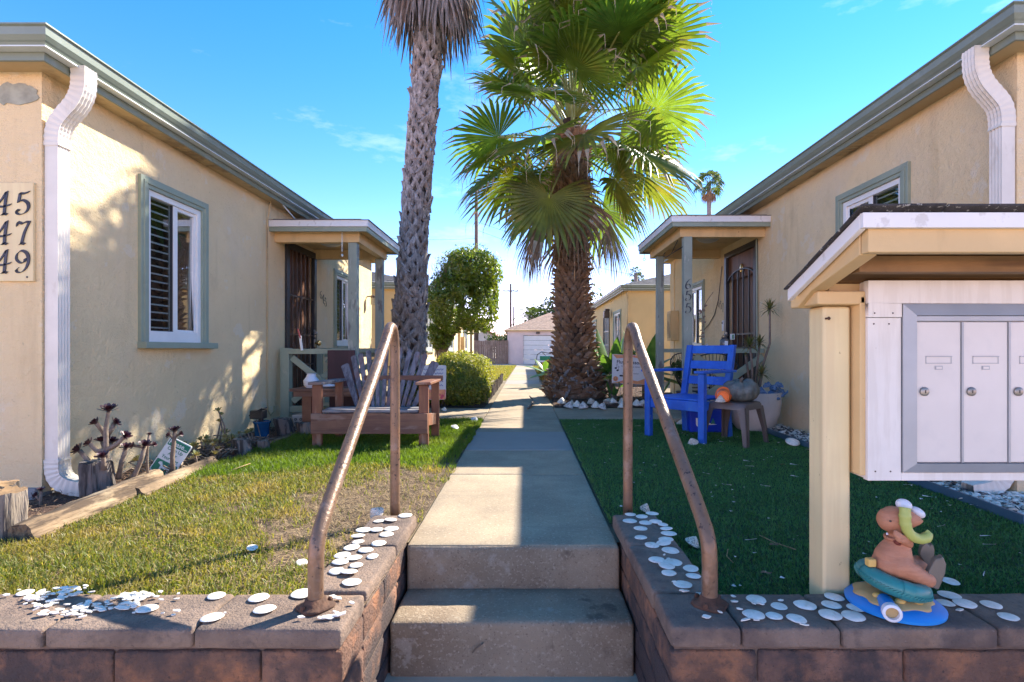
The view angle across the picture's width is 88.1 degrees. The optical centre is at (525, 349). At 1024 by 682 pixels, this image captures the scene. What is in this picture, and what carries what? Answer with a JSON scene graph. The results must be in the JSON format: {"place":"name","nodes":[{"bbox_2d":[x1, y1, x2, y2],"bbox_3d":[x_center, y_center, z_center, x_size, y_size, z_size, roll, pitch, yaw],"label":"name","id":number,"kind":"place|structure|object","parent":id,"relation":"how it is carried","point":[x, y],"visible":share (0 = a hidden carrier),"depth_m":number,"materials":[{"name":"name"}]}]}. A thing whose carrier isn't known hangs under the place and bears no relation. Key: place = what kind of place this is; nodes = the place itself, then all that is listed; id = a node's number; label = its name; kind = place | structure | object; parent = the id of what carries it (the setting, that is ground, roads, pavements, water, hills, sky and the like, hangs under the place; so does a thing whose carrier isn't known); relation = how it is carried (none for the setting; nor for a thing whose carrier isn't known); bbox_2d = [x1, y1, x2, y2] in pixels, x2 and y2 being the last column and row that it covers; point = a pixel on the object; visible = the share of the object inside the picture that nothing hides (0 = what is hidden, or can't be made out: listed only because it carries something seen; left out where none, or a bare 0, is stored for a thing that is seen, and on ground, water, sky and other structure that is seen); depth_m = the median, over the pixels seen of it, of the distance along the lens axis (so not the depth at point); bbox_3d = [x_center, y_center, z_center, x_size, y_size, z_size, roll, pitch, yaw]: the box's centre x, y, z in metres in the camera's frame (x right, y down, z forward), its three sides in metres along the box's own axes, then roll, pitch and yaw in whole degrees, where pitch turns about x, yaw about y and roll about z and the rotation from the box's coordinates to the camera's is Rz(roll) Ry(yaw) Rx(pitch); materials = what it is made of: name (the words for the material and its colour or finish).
{"place":"outdoors","nodes":[
{"label":"outdoors","id":0,"kind":"place"},
{"bbox_2d":[0,427,476,605],"bbox_3d":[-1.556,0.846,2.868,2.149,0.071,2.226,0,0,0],"label":"lawn grass","id":1,"kind":"structure","parent":0,"point":[22,567],"depth_m":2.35,"materials":[{"name":"plant"}]},
{"bbox_2d":[8,469,163,541],"bbox_3d":[-2.346,0.839,2.911,0.175,0.136,1.031,0,0,-5],"label":"log","id":2,"kind":"object","parent":1,"relation":"on","point":[112,496],"visible":0.77,"depth_m":2.69,"materials":[{"name":"brown wood"}]},
{"bbox_2d":[28,427,295,517],"bbox_3d":[-2.615,0.868,4.100,0.510,0.025,3.800,0,0,0],"label":"planting bed","id":3,"kind":"object","parent":1,"relation":"on","point":[61,501],"visible":0.17,"depth_m":3.14,"materials":[{"name":"soil"}]},
{"bbox_2d":[0,485,28,543],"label":"stump","id":4,"kind":"object","parent":3,"relation":"on","point":[14,502],"visible":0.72,"depth_m":2.41,"materials":[{"name":"brown wood"}]},
{"bbox_2d":[70,442,108,469],"bbox_3d":[-2.595,0.657,3.172,0.370,0.194,0.112,0,0,25],"label":"rosette succulent","id":5,"kind":"object","parent":3,"relation":"on","point":[84,456],"visible":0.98,"depth_m":3.13,"materials":[{"name":"brown plant"}]},
{"bbox_2d":[78,458,115,498],"bbox_3d":[-2.550,0.778,3.160,0.183,0.244,0.176,0,0,0],"label":"stump","id":6,"kind":"object","parent":3,"relation":"on","point":[93,477],"visible":0.79,"depth_m":3.10,"materials":[{"name":"grey wood"}]},
{"bbox_2d":[83,403,132,458],"bbox_3d":[-2.564,0.569,3.234,0.297,0.485,0.204,0,0,37],"label":"rosette succulent","id":7,"kind":"object","parent":3,"relation":"on","point":[106,440],"visible":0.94,"depth_m":3.21,"materials":[{"name":"purple plant"}]},
{"bbox_2d":[115,442,132,478],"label":"rosette succulent","id":8,"kind":"object","parent":3,"relation":"on","point":[126,447],"visible":1,"depth_m":3.21,"materials":[{"name":"brown plant"}]},
{"bbox_2d":[130,432,156,477],"bbox_3d":[-2.364,0.692,3.276,0.158,0.345,0.126,0,0,17],"label":"rosette succulent","id":9,"kind":"object","parent":3,"relation":"on","point":[145,445],"visible":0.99,"depth_m":3.25,"materials":[{"name":"brown plant"}]},
{"bbox_2d":[28,427,277,517],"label":"bark chips","id":10,"kind":"object","parent":3,"relation":"on","point":[55,494],"visible":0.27,"depth_m":3.17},
{"bbox_2d":[150,438,191,474],"bbox_3d":[-2.492,0.784,3.720,0.264,0.333,0.071,0,0,-12],"label":"dog sign","id":11,"kind":"object","parent":3,"relation":"on","point":[182,450],"visible":0.65,"depth_m":3.72,"materials":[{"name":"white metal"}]},
{"bbox_2d":[165,426,183,471],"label":"rosette succulent","id":12,"kind":"object","parent":3,"relation":"on","point":[175,435],"visible":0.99,"depth_m":3.59,"materials":[{"name":"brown plant"}]},
{"bbox_2d":[130,407,254,472],"bbox_3d":[-2.602,0.695,4.289,0.448,0.380,1.144,0,0,0],"label":"succulent clump","id":13,"kind":"object","parent":3,"relation":"on","point":[225,439],"visible":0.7,"depth_m":4.52,"materials":[{"name":"green plant"}]},
{"bbox_2d":[123,434,275,472],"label":"twig litter","id":14,"kind":"object","parent":3,"relation":"on","point":[186,461],"visible":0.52,"depth_m":4.22,"materials":[{"name":"wood"}]},
{"bbox_2d":[253,420,270,438],"bbox_3d":[-2.600,0.791,5.220,0.164,0.178,0.164,0,0,0],"label":"plant pot","id":15,"kind":"object","parent":3,"relation":"on","point":[264,428],"visible":0.86,"depth_m":5.16,"materials":[{"name":"blue ceramic"}]},
{"bbox_2d":[249,407,266,435],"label":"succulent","id":16,"kind":"object","parent":15,"relation":"in","point":[260,415],"visible":0.76,"depth_m":5.17,"materials":[{"name":"black plant"}]},
{"bbox_2d":[273,417,294,435],"bbox_3d":[-2.451,0.797,5.380,0.233,0.205,0.191,0,0,0],"label":"stump","id":17,"kind":"object","parent":3,"relation":"on","point":[284,426],"visible":0.9,"depth_m":5.32,"materials":[{"name":"grey wood"}]},
{"bbox_2d":[136,456,217,495],"bbox_3d":[-2.343,0.853,3.586,0.115,0.089,0.937,0,0,-6],"label":"log","id":18,"kind":"object","parent":1,"relation":"on","point":[148,488],"visible":0.63,"depth_m":3.45,"materials":[{"name":"brown wood"}]},
{"bbox_2d":[0,466,450,594],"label":"dry thatch","id":19,"kind":"object","parent":1,"relation":"on","point":[366,499],"visible":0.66,"depth_m":2.63,"materials":[{"name":"plant"}]},
{"bbox_2d":[232,437,252,455],"bbox_3d":[-2.373,0.823,4.460,0.165,0.155,0.168,0,0,0],"label":"stump","id":20,"kind":"object","parent":1,"relation":"on","point":[243,445],"visible":0.77,"depth_m":4.41,"materials":[{"name":"grey wood"}]},
{"bbox_2d":[295,421,310,433],"bbox_3d":[-2.253,0.820,5.423,0.181,0.161,0.156,0,0,0],"label":"stump","id":21,"kind":"object","parent":1,"relation":"on","point":[302,427],"visible":0.71,"depth_m":5.37,"materials":[{"name":"grey wood"}]},
{"bbox_2d":[289,386,375,422],"bbox_3d":[-2.050,0.645,5.725,0.860,0.470,0.350,0,0,0],"label":"side table","id":22,"kind":"object","parent":1,"relation":"on","point":[304,393],"visible":0.38,"depth_m":5.58,"materials":[{"name":"wood"}]},
{"bbox_2d":[186,416,483,478],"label":"lush grass","id":23,"kind":"structure","parent":1,"relation":"on","point":[301,450],"depth_m":4.38,"materials":[{"name":"plant"}]},
{"bbox_2d":[327,350,354,406],"bbox_3d":[-2.058,0.443,5.923,0.305,0.875,0.054,0,0,0],"label":"board panel","id":24,"kind":"object","parent":1,"relation":"on","point":[337,360],"visible":0.3,"depth_m":5.90,"materials":[{"name":"brown wood"}]},
{"bbox_2d":[308,348,442,447],"bbox_3d":[-1.370,0.430,5.014,1.100,0.900,0.708,0,0,0],"label":"bench","id":25,"kind":"object","parent":1,"relation":"on","point":[414,419],"visible":0.83,"depth_m":4.80,"materials":[{"name":"brown wood"}]},
{"bbox_2d":[303,373,318,387],"bbox_3d":[-2.300,0.332,5.680,0.160,0.155,0.160,0,0,0],"label":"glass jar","id":26,"kind":"object","parent":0,"point":[311,377],"visible":0.81,"depth_m":5.63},
{"bbox_2d":[0,0,1013,335],"label":"sky","id":27,"kind":"structure","parent":0,"point":[309,93],"materials":[{"name":"blue"}]},
{"bbox_2d":[384,673,637,681],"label":"sidewalk","id":28,"kind":"structure","parent":0,"point":[390,678],"depth_m":2.06,"materials":[{"name":"concrete"}]},
{"bbox_2d":[0,515,416,681],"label":"block wall","id":29,"kind":"structure","parent":28,"relation":"on","point":[239,641],"depth_m":1.57,"materials":[{"name":"concrete"}]},
{"bbox_2d":[23,584,88,607],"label":"broken shells","id":30,"kind":"object","parent":29,"relation":"on","point":[60,596],"visible":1,"depth_m":1.75},
{"bbox_2d":[32,599,113,617],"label":"broken shells","id":31,"kind":"object","parent":29,"relation":"on","point":[82,607],"visible":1,"depth_m":1.65},
{"bbox_2d":[2,587,225,615],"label":"broken shells","id":32,"kind":"object","parent":29,"relation":"on","point":[111,598],"visible":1,"depth_m":1.72},
{"bbox_2d":[105,590,163,609],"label":"broken shells","id":33,"kind":"object","parent":29,"relation":"on","point":[137,597],"visible":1,"depth_m":1.72},
{"bbox_2d":[135,604,158,612],"bbox_3d":[-1.192,0.813,1.666,0.064,0.008,0.058,1,-2,1],"label":"shell disc","id":34,"kind":"object","parent":29,"relation":"on","point":[148,608],"visible":1,"depth_m":1.66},
{"bbox_2d":[200,612,223,621],"bbox_3d":[-0.955,0.814,1.613,0.067,0.007,0.058,-3,0,-5],"label":"shell disc","id":35,"kind":"object","parent":29,"relation":"on","point":[214,616],"visible":1,"depth_m":1.61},
{"bbox_2d":[248,593,268,601],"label":"shell disc","id":36,"kind":"object","parent":29,"relation":"on","point":[258,597],"visible":1,"depth_m":1.73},
{"bbox_2d":[253,604,275,613],"bbox_3d":[-0.820,0.814,1.663,0.068,0.007,0.060,-2,-1,-1],"label":"shell disc","id":37,"kind":"object","parent":29,"relation":"on","point":[267,608],"visible":1,"depth_m":1.66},
{"bbox_2d":[290,588,307,597],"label":"shell disc","id":38,"kind":"object","parent":29,"relation":"on","point":[301,593],"visible":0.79,"depth_m":1.76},
{"bbox_2d":[297,594,353,618],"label":"broken shells","id":39,"kind":"object","parent":29,"relation":"on","point":[336,614],"visible":0.98,"depth_m":1.62},
{"bbox_2d":[295,322,399,615],"bbox_3d":[-0.668,0.376,2.179,0.124,1.028,1.112,0,0,0],"label":"handrail","id":40,"kind":"object","parent":29,"relation":"on","point":[317,601],"visible":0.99,"depth_m":2.04,"materials":[{"name":"metal"}]},
{"bbox_2d":[390,532,633,676],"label":"concrete steps","id":41,"kind":"structure","parent":28,"relation":"on","point":[542,611],"depth_m":2.13,"materials":[{"name":"concrete"}]},
{"bbox_2d":[612,515,1023,681],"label":"block wall","id":42,"kind":"structure","parent":28,"relation":"on","point":[678,637],"depth_m":1.57,"materials":[{"name":"concrete"}]},
{"bbox_2d":[623,322,728,613],"bbox_3d":[0.545,0.376,2.200,0.123,1.029,1.128,0,0,-5],"label":"handrail","id":43,"kind":"object","parent":42,"relation":"on","point":[708,599],"visible":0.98,"depth_m":2.06,"materials":[{"name":"metal"}]},
{"bbox_2d":[696,592,808,625],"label":"broken shells","id":44,"kind":"object","parent":42,"relation":"on","point":[738,608],"visible":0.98,"depth_m":1.64},
{"bbox_2d":[742,609,764,618],"bbox_3d":[0.703,0.813,1.630,0.066,0.007,0.061,-1,-1,38],"label":"shell disc","id":45,"kind":"object","parent":42,"relation":"on","point":[753,614],"visible":1,"depth_m":1.62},
{"bbox_2d":[786,614,806,622],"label":"shell disc","id":46,"kind":"object","parent":42,"relation":"on","point":[795,618],"visible":0.99,"depth_m":1.60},
{"bbox_2d":[793,600,816,609],"bbox_3d":[0.893,0.813,1.689,0.066,0.008,0.067,1,-1,-35],"label":"shell disc","id":47,"kind":"object","parent":42,"relation":"on","point":[805,604],"visible":1,"depth_m":1.68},
{"bbox_2d":[818,609,842,620],"bbox_3d":[0.938,0.813,1.628,0.066,0.008,0.070,2,1,38],"label":"shell disc","id":48,"kind":"object","parent":42,"relation":"on","point":[830,614],"visible":1,"depth_m":1.62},
{"bbox_2d":[841,610,865,621],"bbox_3d":[1.003,0.813,1.619,0.065,0.007,0.063,0,3,26],"label":"shell disc","id":49,"kind":"object","parent":42,"relation":"on","point":[854,616],"visible":1,"depth_m":1.61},
{"bbox_2d":[844,499,948,625],"bbox_3d":[1.190,0.648,1.695,0.294,0.341,0.274,0,0,0],"label":"garden toy","id":50,"kind":"object","parent":42,"relation":"on","point":[899,578],"visible":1,"depth_m":1.64,"materials":[{"name":"plastic"}]},
{"bbox_2d":[952,598,977,608],"bbox_3d":[1.405,0.809,1.692,0.063,0.007,0.060,-1,3,25],"label":"shell disc","id":51,"kind":"object","parent":42,"relation":"on","point":[965,603],"visible":1,"depth_m":1.69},
{"bbox_2d":[979,600,1002,608],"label":"shell disc","id":52,"kind":"object","parent":42,"relation":"on","point":[990,604],"visible":1,"depth_m":1.68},
{"bbox_2d":[997,612,1019,620],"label":"shell disc","id":53,"kind":"object","parent":42,"relation":"on","point":[1008,616],"visible":1,"depth_m":1.61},
{"bbox_2d":[374,359,744,541],"bbox_3d":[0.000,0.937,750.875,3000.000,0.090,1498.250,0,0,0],"label":"ground","id":54,"kind":"structure","parent":0,"point":[491,401],"depth_m":8.17,"materials":[{"name":"concrete"}]},
{"bbox_2d":[0,22,399,499],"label":"cottage","id":55,"kind":"structure","parent":54,"relation":"on","point":[164,267],"depth_m":3.92,"materials":[{"name":"paint"}]},
{"bbox_2d":[137,173,217,348],"bbox_3d":[-3.015,-0.662,4.383,0.410,1.303,0.915,0,0,0],"label":"window","id":56,"kind":"structure","parent":55,"relation":"in","point":[151,334],"depth_m":4.47,"materials":[{"name":"white plastic"}]},
{"bbox_2d":[290,250,307,405],"bbox_3d":[-2.965,-0.255,6.780,0.030,2.010,0.800,0,0,0],"label":"door","id":57,"kind":"structure","parent":55,"relation":"in","point":[294,253],"depth_m":6.88,"materials":[{"name":"metal"}]},
{"bbox_2d":[285,244,320,405],"bbox_3d":[-2.836,-0.275,6.780,0.135,2.076,0.900,0,0,0],"label":"security door","id":58,"kind":"structure","parent":55,"relation":"in","point":[293,247],"depth_m":6.77,"materials":[{"name":"black metal"}]},
{"bbox_2d":[333,268,347,347],"bbox_3d":[-3.015,-0.617,8.372,0.410,1.213,0.895,0,0,0],"label":"window","id":59,"kind":"structure","parent":55,"relation":"in","point":[339,275],"depth_m":8.32,"materials":[{"name":"white plastic"}]},
{"bbox_2d":[372,272,475,384],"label":"cottage","id":60,"kind":"structure","parent":54,"relation":"on","point":[462,342],"depth_m":15.04,"materials":[{"name":"paint"}]},
{"bbox_2d":[374,385,491,407],"bbox_3d":[-1.735,0.872,10.700,2.230,0.029,5.400,0,0,0],"label":"mulch bed","id":61,"kind":"object","parent":54,"relation":"on","point":[483,404],"visible":0.05,"depth_m":8.28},
{"bbox_2d":[374,0,485,404],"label":"fan palm","id":62,"kind":"object","parent":61,"relation":"on","point":[431,28],"visible":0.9,"depth_m":8.41,"materials":[{"name":"plant"}]},
{"bbox_2d":[402,349,496,405],"bbox_3d":[-1.307,0.446,10.233,1.538,0.928,4.419,0,0,0],"label":"bush","id":63,"kind":"object","parent":61,"relation":"on","point":[469,381],"visible":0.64,"depth_m":8.49,"materials":[{"name":"green plant"}]},
{"bbox_2d":[427,242,504,358],"bbox_3d":[-1.381,-0.778,12.179,1.856,3.366,1.693,0,0,0],"label":"clipped tree","id":64,"kind":"object","parent":61,"relation":"on","point":[469,273],"visible":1,"depth_m":11.73,"materials":[{"name":"green plant"}]},
{"bbox_2d":[474,191,478,340],"bbox_3d":[-3.575,-5.370,38.500,0.323,12.700,0.340,0,0,0],"label":"utility pole","id":65,"kind":"object","parent":54,"relation":"on","point":[476,336],"depth_m":38.38,"materials":[{"name":"brown wood"}]},
{"bbox_2d":[474,340,507,363],"bbox_3d":[-2.584,0.177,35.946,2.831,1.646,0.108,0,0,0],"label":"plank fence","id":66,"kind":"object","parent":54,"relation":"on","point":[491,349],"visible":0.54,"depth_m":35.90,"materials":[{"name":"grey wood"}]},
{"bbox_2d":[486,373,502,403],"bbox_3d":[-0.627,0.772,11.584,0.092,0.265,5.804,0,0,0],"label":"stick edging","id":67,"kind":"object","parent":54,"relation":"on","point":[498,382],"visible":0.75,"depth_m":10.87,"materials":[{"name":"brown wood"}]},
{"bbox_2d":[487,365,515,380],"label":"back grass","id":68,"kind":"structure","parent":54,"relation":"on","point":[505,370],"depth_m":22.56,"materials":[{"name":"plant"}]},
{"bbox_2d":[511,306,546,359],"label":"feather palm","id":69,"kind":"object","parent":54,"relation":"on","point":[532,310],"visible":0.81,"depth_m":42.78,"materials":[{"name":"green plant"}]},
{"bbox_2d":[504,313,555,363],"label":"garage","id":70,"kind":"structure","parent":54,"relation":"on","point":[528,347],"depth_m":36.07,"materials":[{"name":"paint"}]},
{"bbox_2d":[523,345,553,349],"bbox_3d":[1.175,-0.150,36.097,2.630,0.310,0.046,0,0,0],"label":"door panel","id":71,"kind":"structure","parent":70,"relation":"in","point":[525,347],"depth_m":36.08,"materials":[{"name":"white metal"}]},
{"bbox_2d":[523,340,554,344],"bbox_3d":[1.175,-0.475,36.100,2.630,0.310,0.040,0,0,0],"label":"door panel","id":72,"kind":"structure","parent":70,"relation":"in","point":[526,342],"depth_m":36.08,"materials":[{"name":"white metal"}]},
{"bbox_2d":[408,364,658,546],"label":"walkway","id":73,"kind":"structure","parent":54,"relation":"on","point":[518,477],"depth_m":3.45,"materials":[{"name":"beige concrete"}]},
{"bbox_2d":[420,365,445,399],"bbox_3d":[-1.300,0.571,7.447,0.360,0.701,0.073,0,0,0],"label":"flower poster","id":74,"kind":"object","parent":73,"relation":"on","point":[440,369],"visible":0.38,"depth_m":7.46,"materials":[{"name":"paper"}]},
{"bbox_2d":[538,284,605,359],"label":"tree","id":75,"kind":"object","parent":54,"relation":"on","point":[549,303],"visible":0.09,"depth_m":45.11,"materials":[{"name":"green plant"}]},
{"bbox_2d":[542,381,672,407],"bbox_3d":[1.675,0.869,11.300,2.450,0.045,6.600,0,0,0],"label":"mulch bed","id":76,"kind":"object","parent":54,"relation":"on","point":[635,386],"visible":0.12,"depth_m":9.29,"materials":[{"name":"soil"}]},
{"bbox_2d":[525,359,549,387],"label":"agave","id":77,"kind":"object","parent":76,"relation":"on","point":[544,365],"visible":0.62,"depth_m":12.39,"materials":[{"name":"green plant"}]},
{"bbox_2d":[443,0,721,399],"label":"fan palm","id":78,"kind":"object","parent":76,"relation":"on","point":[603,46],"visible":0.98,"depth_m":9.12,"materials":[{"name":"plant"}]},
{"bbox_2d":[590,324,635,397],"bbox_3d":[1.641,0.199,9.593,1.782,1.403,2.044,0,0,0],"label":"agave","id":79,"kind":"object","parent":76,"relation":"on","point":[606,362],"visible":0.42,"depth_m":9.59,"materials":[{"name":"green plant"}]},
{"bbox_2d":[612,354,644,392],"bbox_3d":[1.707,0.461,8.748,0.559,0.780,0.022,0,0,0],"label":"lesson sign","id":80,"kind":"object","parent":76,"relation":"on","point":[617,370],"visible":0.49,"depth_m":8.75,"materials":[{"name":"paper"}]},
{"bbox_2d":[612,327,680,397],"bbox_3d":[2.125,0.226,9.511,1.529,1.348,1.591,0,0,-19],"label":"agave","id":81,"kind":"object","parent":76,"relation":"on","point":[651,350],"visible":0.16,"depth_m":9.27,"materials":[{"name":"green plant"}]},
{"bbox_2d":[592,274,669,380],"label":"cottage","id":82,"kind":"structure","parent":54,"relation":"on","point":[619,314],"depth_m":15.00,"materials":[{"name":"yellow paint"}]},
{"bbox_2d":[603,312,609,356],"bbox_3d":[2.897,-0.255,18.900,0.053,2.076,1.360,0,0,0],"label":"window","id":83,"kind":"structure","parent":82,"relation":"in","point":[606,321],"depth_m":18.69,"materials":[{"name":"glass"}]},
{"bbox_2d":[613,309,620,342],"bbox_3d":[3.035,-0.557,16.733,0.410,1.373,1.475,0,0,0],"label":"window","id":84,"kind":"structure","parent":82,"relation":"in","point":[616,314],"depth_m":16.71,"materials":[{"name":"glass"}]},
{"bbox_2d":[694,170,725,214],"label":"palm","id":85,"kind":"object","parent":54,"relation":"on","point":[709,197],"visible":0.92,"depth_m":45.81,"materials":[{"name":"green plant"}]},
{"bbox_2d":[559,419,1023,596],"bbox_3d":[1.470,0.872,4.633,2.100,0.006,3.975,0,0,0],"label":"turf","id":86,"kind":"structure","parent":54,"relation":"on","point":[735,498],"depth_m":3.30,"materials":[{"name":"plant"}]},
{"bbox_2d":[641,345,736,443],"bbox_3d":[1.678,0.415,5.338,0.721,0.930,0.714,0,0,-39],"label":"armchair","id":87,"kind":"object","parent":86,"relation":"on","point":[684,401],"visible":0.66,"depth_m":5.33,"materials":[{"name":"blue paint"}]},
{"bbox_2d":[686,401,720,432],"bbox_3d":[1.910,0.711,5.690,0.454,0.338,0.310,0,0,0],"label":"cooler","id":88,"kind":"object","parent":86,"relation":"on","point":[713,426],"visible":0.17,"depth_m":5.55,"materials":[{"name":"plastic"}]},
{"bbox_2d":[707,400,768,447],"bbox_3d":[1.965,0.681,4.970,0.450,0.398,0.450,0,0,-43],"label":"plastic table","id":89,"kind":"object","parent":86,"relation":"on","point":[742,408],"visible":0.73,"depth_m":4.88,"materials":[{"name":"plastic"}]},
{"bbox_2d":[723,377,759,401],"bbox_3d":[2.030,0.368,4.990,0.330,0.224,0.328,0,0,0],"label":"pumpkin","id":90,"kind":"object","parent":89,"relation":"on","point":[745,390],"visible":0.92,"depth_m":4.87,"materials":[{"name":"grey plant"}]},
{"bbox_2d":[731,390,781,430],"bbox_3d":[2.500,0.670,5.800,0.570,0.420,0.570,0,0,0],"label":"white planter","id":91,"kind":"object","parent":86,"relation":"on","point":[771,404],"visible":0.38,"depth_m":5.57,"materials":[{"name":"ceramic"}]},
{"bbox_2d":[741,298,778,386],"bbox_3d":[2.560,-0.084,5.831,0.662,1.014,0.366,0,0,-29],"label":"dracaena","id":92,"kind":"object","parent":91,"relation":"in","point":[759,338],"visible":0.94,"depth_m":5.84,"materials":[{"name":"green plant"}]},
{"bbox_2d":[760,382,787,399],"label":"succulent plant","id":93,"kind":"object","parent":91,"relation":"on","point":[776,388],"visible":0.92,"depth_m":5.59,"materials":[{"name":"plant"}]},
{"bbox_2d":[577,425,1019,586],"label":"turf litter","id":94,"kind":"object","parent":86,"relation":"on","point":[798,535],"visible":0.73,"depth_m":2.93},
{"bbox_2d":[767,428,1023,524],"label":"edging strip","id":95,"kind":"object","parent":86,"relation":"on","point":[1010,515],"visible":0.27,"depth_m":3.01,"materials":[{"name":"concrete"}]},
{"bbox_2d":[638,0,1023,494],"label":"cottage","id":96,"kind":"structure","parent":54,"relation":"on","point":[946,126],"depth_m":5.00,"materials":[{"name":"paint"}]},
{"bbox_2d":[692,279,704,345],"bbox_3d":[3.035,-0.557,9.032,0.410,1.173,0.975,0,0,0],"label":"window","id":97,"kind":"structure","parent":96,"relation":"in","point":[700,285],"depth_m":8.99,"materials":[{"name":"white plastic"}]},
{"bbox_2d":[724,239,757,381],"bbox_3d":[2.856,-0.300,7.125,0.135,2.166,1.050,0,0,0],"label":"security door","id":98,"kind":"structure","parent":96,"relation":"in","point":[740,262],"depth_m":7.16,"materials":[{"name":"black metal"}]},
{"bbox_2d":[734,274,752,379],"bbox_3d":[2.985,-0.280,7.125,0.030,2.100,0.950,0,0,0],"label":"door","id":99,"kind":"structure","parent":96,"relation":"in","point":[751,276],"depth_m":7.18,"materials":[{"name":"metal"}]},
{"bbox_2d":[835,161,910,232],"bbox_3d":[3.035,-0.762,4.478,0.410,1.323,1.005,0,0,0],"label":"window","id":100,"kind":"structure","parent":96,"relation":"in","point":[899,176],"depth_m":4.40,"materials":[{"name":"white plastic"}]},
{"bbox_2d":[667,524,1023,596],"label":"turf","id":101,"kind":"structure","parent":54,"relation":"on","point":[852,556],"depth_m":2.26,"materials":[{"name":"plant"}]},
{"bbox_2d":[772,424,1023,514],"bbox_3d":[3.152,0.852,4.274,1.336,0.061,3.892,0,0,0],"label":"shell gravel","id":102,"kind":"structure","parent":54,"relation":"on","point":[1009,500],"depth_m":3.05,"materials":[{"name":"gravel"}]},
{"bbox_2d":[784,203,1023,593],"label":"mailbox stand","id":103,"kind":"object","parent":54,"relation":"on","point":[916,342],"visible":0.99,"depth_m":1.73,"materials":[{"name":"wood"}]},
{"bbox_2d":[917,322,959,461],"bbox_3d":[1.351,0.139,1.732,0.146,0.460,0.019,0,0,0],"label":"mail door","id":104,"kind":"structure","parent":103,"relation":"in","point":[938,343],"depth_m":1.73,"materials":[{"name":"metal"}]},
{"bbox_2d":[964,322,1006,461],"bbox_3d":[1.505,0.139,1.732,0.146,0.460,0.019,0,0,0],"label":"mail door","id":105,"kind":"structure","parent":103,"relation":"in","point":[985,343],"depth_m":1.73,"materials":[{"name":"metal"}]},
{"bbox_2d":[1011,322,1023,461],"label":"mail door","id":106,"kind":"structure","parent":103,"relation":"in","point":[1017,328],"depth_m":1.73,"materials":[{"name":"metal"}]},
{"bbox_2d":[671,359,695,410],"bbox_3d":[2.147,0.443,7.148,0.374,0.753,0.372,0,0,0],"label":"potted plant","id":107,"kind":"object","parent":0,"point":[677,363],"visible":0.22,"depth_m":7.10,"materials":[{"name":"green plant"}]},
{"bbox_2d":[715,387,731,401],"bbox_3d":[1.817,0.421,4.861,0.144,0.152,0.174,0,0,21],"label":"pumpkin","id":108,"kind":"object","parent":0,"point":[724,392],"visible":0.91,"depth_m":4.80,"materials":[{"name":"orange plastic"}]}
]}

